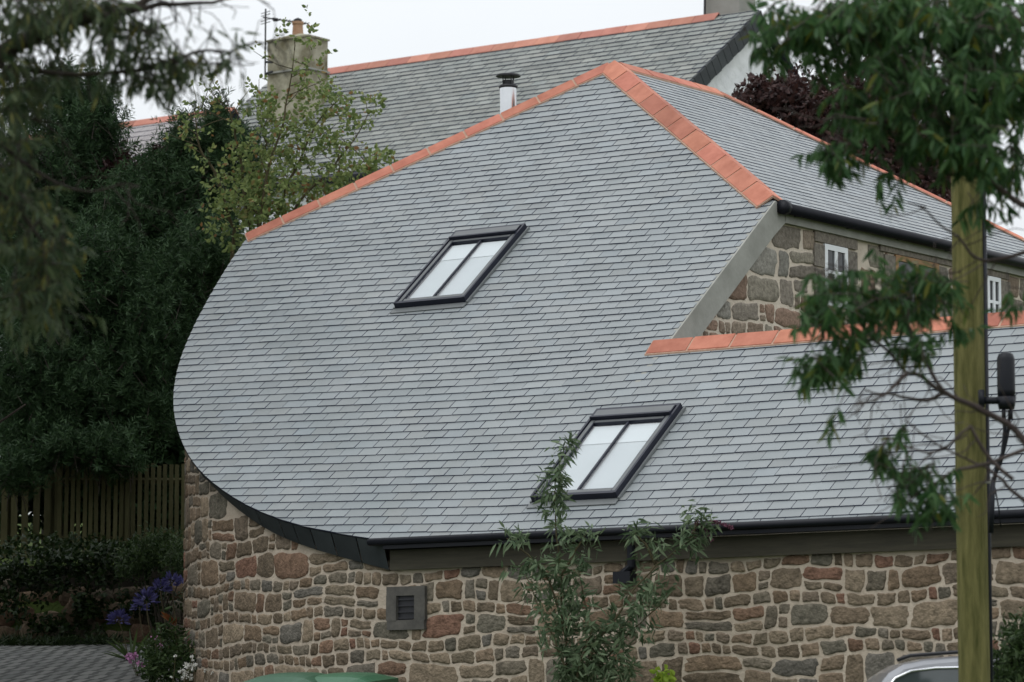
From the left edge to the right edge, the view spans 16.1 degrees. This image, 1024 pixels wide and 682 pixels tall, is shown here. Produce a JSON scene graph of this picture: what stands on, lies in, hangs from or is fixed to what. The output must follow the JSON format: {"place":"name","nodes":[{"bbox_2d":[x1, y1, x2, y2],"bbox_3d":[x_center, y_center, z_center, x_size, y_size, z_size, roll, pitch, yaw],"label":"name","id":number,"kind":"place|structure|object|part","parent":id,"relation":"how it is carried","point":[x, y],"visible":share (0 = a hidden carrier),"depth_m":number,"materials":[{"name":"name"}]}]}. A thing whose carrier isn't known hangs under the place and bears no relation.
{"place":"outdoors","nodes":[
{"label":"outdoors","id":0,"kind":"place"},
{"bbox_2d":[0,644,182,681],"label":"path","id":1,"kind":"structure","parent":0,"point":[71,663],"depth_m":35.30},
{"bbox_2d":[0,515,182,643],"bbox_3d":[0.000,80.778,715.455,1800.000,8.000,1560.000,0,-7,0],"label":"ground","id":2,"kind":"structure","parent":0,"point":[56,606],"depth_m":39.81,"materials":[{"name":"brown soil"}]},
{"bbox_2d":[0,224,25,422],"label":"evergreen tree","id":3,"kind":"object","parent":2,"relation":"on","point":[3,267],"visible":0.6,"depth_m":36.81,"materials":[{"name":"green plant"}]},
{"bbox_2d":[0,474,54,557],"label":"picket fence","id":4,"kind":"object","parent":2,"relation":"on","point":[9,519],"visible":0.42,"depth_m":41.66,"materials":[{"name":"brown wood"}]},
{"bbox_2d":[0,627,128,646],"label":"grass","id":5,"kind":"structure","parent":2,"relation":"on","point":[72,640],"depth_m":38.88,"materials":[{"name":"green plant"}]},
{"bbox_2d":[0,53,145,542],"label":"evergreen tree","id":6,"kind":"object","parent":2,"relation":"on","point":[88,132],"visible":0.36,"depth_m":44.68,"materials":[{"name":"green plant"}]},
{"bbox_2d":[0,214,176,543],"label":"evergreen tree","id":7,"kind":"object","parent":2,"relation":"on","point":[65,423],"visible":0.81,"depth_m":41.65,"materials":[{"name":"green plant"}]},
{"bbox_2d":[0,566,183,642],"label":"stone hedge","id":8,"kind":"object","parent":2,"relation":"on","point":[66,600],"visible":0.25,"depth_m":39.63,"materials":[{"name":"stone"}]},
{"bbox_2d":[0,527,182,641],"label":"ivy","id":9,"kind":"object","parent":8,"relation":"on","point":[69,555],"visible":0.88,"depth_m":39.42,"materials":[{"name":"green plant"}]},
{"bbox_2d":[0,199,194,550],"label":"ground cover","id":10,"kind":"object","parent":2,"relation":"on","point":[175,454],"visible":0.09,"depth_m":42.26,"materials":[{"name":"green plant"}]},
{"bbox_2d":[54,463,184,558],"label":"picket fence","id":11,"kind":"object","parent":2,"relation":"on","point":[126,497],"visible":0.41,"depth_m":41.38,"materials":[{"name":"brown wood"}]},
{"bbox_2d":[2,107,248,515],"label":"cottage","id":12,"kind":"structure","parent":2,"relation":"on","point":[145,129],"depth_m":61.13,"materials":[{"name":"stone"}]},
{"bbox_2d":[101,608,152,659],"bbox_3d":[-3.771,3.007,36.023,0.658,0.710,0.476,5,-8,-36],"label":"agapanthus","id":13,"kind":"object","parent":2,"relation":"on","point":[121,648],"visible":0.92,"depth_m":35.99,"materials":[{"name":"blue plant"}]},
{"bbox_2d":[124,652,144,675],"bbox_3d":[-3.480,3.013,33.463,0.234,0.286,0.130,3,-7,-21],"label":"pink flower","id":14,"kind":"object","parent":2,"relation":"on","point":[132,656],"visible":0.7,"depth_m":33.45,"materials":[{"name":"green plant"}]},
{"bbox_2d":[82,138,191,534],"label":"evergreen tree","id":15,"kind":"object","parent":2,"relation":"on","point":[108,164],"visible":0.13,"depth_m":44.78,"materials":[{"name":"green plant"}]},
{"bbox_2d":[39,201,248,544],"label":"evergreen tree","id":16,"kind":"object","parent":2,"relation":"on","point":[161,307],"visible":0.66,"depth_m":42.27,"materials":[{"name":"green plant"}]},
{"bbox_2d":[0,0,291,360],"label":"willowy tree","id":17,"kind":"object","parent":2,"relation":"on","point":[45,26],"visible":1,"depth_m":13.94,"materials":[{"name":"green plant"}]},
{"bbox_2d":[113,520,184,637],"bbox_3d":[-3.774,2.620,38.981,1.118,1.390,1.139,0,-7,0],"label":"hedge shrub","id":18,"kind":"object","parent":2,"relation":"on","point":[166,552],"visible":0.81,"depth_m":39.10,"materials":[{"name":"green plant"}]},
{"bbox_2d":[124,599,181,654],"bbox_3d":[-3.520,2.989,36.554,0.640,0.805,0.740,-3,-7,22],"label":"agapanthus","id":19,"kind":"object","parent":2,"relation":"on","point":[135,606],"visible":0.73,"depth_m":36.49,"materials":[{"name":"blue plant"}]},
{"bbox_2d":[129,587,182,659],"bbox_3d":[-3.428,2.966,36.168,0.640,1.025,0.691,6,-9,-41],"label":"agapanthus","id":20,"kind":"object","parent":2,"relation":"on","point":[144,593],"visible":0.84,"depth_m":36.17,"materials":[{"name":"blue plant"}]},
{"bbox_2d":[134,629,196,681],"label":"ground cover","id":21,"kind":"object","parent":2,"relation":"on","point":[154,666],"visible":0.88,"depth_m":31.90,"materials":[{"name":"green plant"}]},
{"bbox_2d":[149,578,182,657],"bbox_3d":[-3.346,2.913,36.304,0.633,1.083,0.554,0,-7,0],"label":"agapanthus","id":22,"kind":"object","parent":2,"relation":"on","point":[166,587],"visible":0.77,"depth_m":36.28,"materials":[{"name":"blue plant"}]},
{"bbox_2d":[142,606,190,679],"bbox_3d":[-3.029,3.000,32.151,0.530,1.284,0.518,0,-7,0],"label":"shrub","id":23,"kind":"object","parent":2,"relation":"on","point":[169,632],"visible":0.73,"depth_m":32.16,"materials":[{"name":"green plant"}]},
{"bbox_2d":[160,571,183,645],"bbox_3d":[-3.246,2.788,36.402,0.775,0.967,0.601,0,-7,0],"label":"agapanthus","id":24,"kind":"object","parent":2,"relation":"on","point":[174,577],"visible":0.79,"depth_m":36.38,"materials":[{"name":"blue plant"}]},
{"bbox_2d":[72,86,280,290],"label":"evergreen tree","id":25,"kind":"object","parent":2,"relation":"on","point":[172,176],"visible":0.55,"depth_m":43.62,"materials":[{"name":"green plant"}]},
{"bbox_2d":[178,661,197,681],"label":"white flower","id":26,"kind":"object","parent":2,"relation":"on","point":[187,665],"visible":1,"depth_m":31.41,"materials":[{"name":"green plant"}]},
{"bbox_2d":[170,654,213,681],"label":"white flower","id":27,"kind":"object","parent":2,"relation":"on","point":[192,660],"visible":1,"depth_m":31.35,"materials":[{"name":"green plant"}]},
{"bbox_2d":[163,4,397,261],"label":"young tree","id":28,"kind":"object","parent":2,"relation":"on","point":[253,197],"visible":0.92,"depth_m":40.36,"materials":[{"name":"green plant"}]},
{"bbox_2d":[244,672,323,681],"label":"wheelie bin","id":29,"kind":"object","parent":2,"relation":"on","point":[295,677],"visible":0.89,"depth_m":28.25,"materials":[{"name":"green plastic"}]},
{"bbox_2d":[315,672,397,681],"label":"wheelie bin","id":30,"kind":"object","parent":2,"relation":"on","point":[354,677],"visible":0.98,"depth_m":28.29,"materials":[{"name":"green plastic"}]},
{"bbox_2d":[207,0,799,233],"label":"slate house","id":31,"kind":"structure","parent":2,"relation":"on","point":[434,98],"depth_m":58.37,"materials":[{"name":"tile"}]},
{"bbox_2d":[173,60,1023,681],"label":"stone house","id":32,"kind":"structure","parent":2,"relation":"on","point":[395,380],"depth_m":30.58,"materials":[{"name":"stone"}]},
{"bbox_2d":[823,243,847,308],"bbox_3d":[2.907,-0.581,32.503,0.020,0.550,0.400,-5,-8,36],"label":"window","id":33,"kind":"structure","parent":32,"relation":"in","point":[832,252],"depth_m":32.51,"materials":[{"name":"white paint"}]},
{"bbox_2d":[894,254,939,316],"bbox_3d":[3.769,-0.487,33.686,0.020,0.550,0.810,-5,-8,36],"label":"window","id":34,"kind":"structure","parent":32,"relation":"in","point":[903,261],"depth_m":33.63,"materials":[{"name":"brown wood"}]},
{"bbox_2d":[987,276,1000,312],"bbox_3d":[4.641,-0.345,34.877,0.020,0.550,0.268,-5,-8,36],"label":"window","id":35,"kind":"structure","parent":32,"relation":"in","point":[993,283],"depth_m":34.88,"materials":[{"name":"white paint"}]},
{"bbox_2d":[489,430,733,681],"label":"buddleia","id":36,"kind":"object","parent":2,"relation":"on","point":[579,670],"visible":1,"depth_m":26.82,"materials":[{"name":"green plant"}]},
{"bbox_2d":[649,664,676,681],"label":"leafy plant","id":37,"kind":"object","parent":2,"relation":"on","point":[662,676],"visible":1,"depth_m":27.18,"materials":[{"name":"green plant"}]},
{"bbox_2d":[731,51,950,201],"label":"copper tree","id":38,"kind":"object","parent":2,"relation":"on","point":[761,92],"visible":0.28,"depth_m":42.68,"materials":[{"name":"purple plant"}]},
{"bbox_2d":[739,0,1023,545],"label":"lance leaved tree","id":39,"kind":"object","parent":2,"relation":"on","point":[882,36],"visible":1,"depth_m":14.83,"materials":[{"name":"green plant"}]},
{"bbox_2d":[866,650,1018,681],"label":"parked car","id":40,"kind":"object","parent":2,"relation":"on","point":[941,669],"visible":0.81,"depth_m":22.58,"materials":[{"name":"paint"}]},
{"bbox_3d":[3.517,2.190,22.471,2.468,0.345,0.148,0,-7,0],"label":"side window","id":41,"kind":"part","parent":40,"relation":"part of","materials":[{"name":"grey glass"}]},
{"bbox_2d":[948,4,1015,681],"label":"telegraph pole","id":42,"kind":"object","parent":2,"relation":"on","point":[974,581],"visible":0.74,"depth_m":21.06,"materials":[{"name":"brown wood"}]},
{"bbox_2d":[993,607,1023,681],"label":"shrub","id":43,"kind":"object","parent":2,"relation":"on","point":[1014,658],"visible":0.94,"depth_m":22.38,"materials":[{"name":"green plant"}]},
{"bbox_2d":[0,0,1023,237],"label":"sky","id":44,"kind":"structure","parent":0,"point":[361,31],"materials":[{"name":"white"}]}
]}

